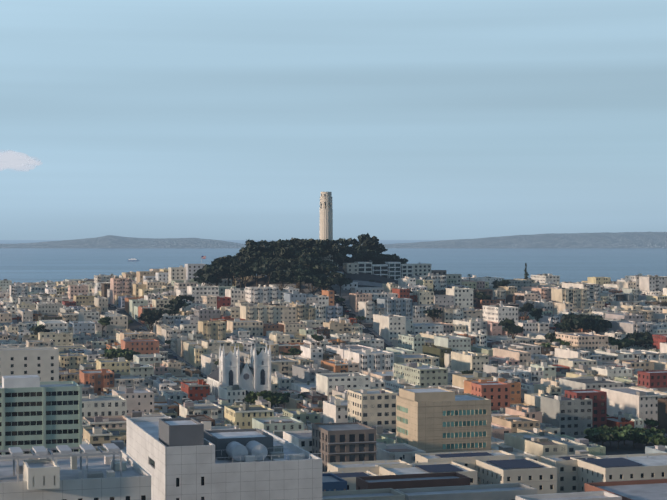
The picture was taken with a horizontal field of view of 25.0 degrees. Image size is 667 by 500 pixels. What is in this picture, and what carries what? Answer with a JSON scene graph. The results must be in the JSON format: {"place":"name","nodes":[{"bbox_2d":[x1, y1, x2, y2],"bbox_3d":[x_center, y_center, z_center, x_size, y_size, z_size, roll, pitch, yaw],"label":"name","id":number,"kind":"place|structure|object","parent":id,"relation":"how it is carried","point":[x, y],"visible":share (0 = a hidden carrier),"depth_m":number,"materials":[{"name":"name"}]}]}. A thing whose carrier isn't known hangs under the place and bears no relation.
{"place":"outdoors","nodes":[
{"label":"outdoors","id":0,"kind":"place"},
{"bbox_2d":[0,150,40,170],"bbox_3d":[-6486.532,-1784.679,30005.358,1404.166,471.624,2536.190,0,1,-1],"label":"cloud","id":1,"kind":"structure","parent":0,"point":[16,160],"depth_m":29366.15,"materials":[{"name":"white"}]},
{"bbox_2d":[0,240,666,282],"bbox_3d":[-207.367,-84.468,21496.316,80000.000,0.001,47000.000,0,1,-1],"label":"bay water","id":2,"kind":"structure","parent":0,"point":[32,265],"depth_m":7002.42,"materials":[{"name":"blue liquid"}]},
{"bbox_2d":[0,232,666,247],"bbox_3d":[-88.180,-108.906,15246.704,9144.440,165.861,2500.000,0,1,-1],"label":"hills","id":3,"kind":"structure","parent":0,"point":[614,240],"depth_m":14579.50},
{"bbox_2d":[0,0,666,239],"label":"sky","id":4,"kind":"structure","parent":0,"point":[202,119],"materials":[{"name":"blue"}]},
{"bbox_2d":[108,266,666,454],"bbox_3d":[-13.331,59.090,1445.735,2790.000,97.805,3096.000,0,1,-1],"label":"terrain","id":5,"kind":"structure","parent":0,"point":[611,449],"depth_m":1107.58,"materials":[{"name":"green plant"}]},
{"bbox_2d":[207,343,270,395],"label":"church","id":6,"kind":"structure","parent":5,"relation":"on","point":[254,376],"depth_m":747.33,"materials":[{"name":"white stone"}]},
{"bbox_2d":[193,233,420,295],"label":"hill trees","id":7,"kind":"object","parent":5,"relation":"on","point":[299,262],"visible":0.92,"depth_m":1164.12,"materials":[{"name":"green plant"}]},
{"bbox_2d":[319,192,337,266],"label":"tower","id":8,"kind":"structure","parent":5,"relation":"on","point":[326,220],"depth_m":1192.75,"materials":[{"name":"concrete"}]},
{"bbox_2d":[0,265,666,462],"bbox_3d":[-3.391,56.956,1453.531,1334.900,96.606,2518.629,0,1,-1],"label":"city buildings","id":9,"kind":"structure","parent":5,"relation":"on","point":[540,416],"depth_m":924.41,"materials":[{"name":"white concrete"}]},
{"bbox_2d":[0,347,666,499],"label":"buildings","id":10,"kind":"structure","parent":5,"relation":"on","point":[43,456],"depth_m":345.99,"materials":[{"name":"beige concrete"}]},
{"bbox_2d":[30,263,666,448],"bbox_3d":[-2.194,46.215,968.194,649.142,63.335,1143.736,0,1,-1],"label":"city trees","id":11,"kind":"object","parent":5,"relation":"on","point":[570,322],"visible":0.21,"depth_m":978.99,"materials":[{"name":"green plant"}]},
{"bbox_2d":[108,278,666,443],"bbox_3d":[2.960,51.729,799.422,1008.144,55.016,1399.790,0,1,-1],"label":"streets and cars","id":12,"kind":"object","parent":5,"relation":"on","point":[345,294],"depth_m":1104.12,"materials":[{"name":"grey asphalt"}]},
{"bbox_2d":[143,256,666,427],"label":"hill buildings","id":13,"kind":"structure","parent":5,"relation":"on","point":[497,394],"depth_m":1140.09,"materials":[{"name":"white concrete"}]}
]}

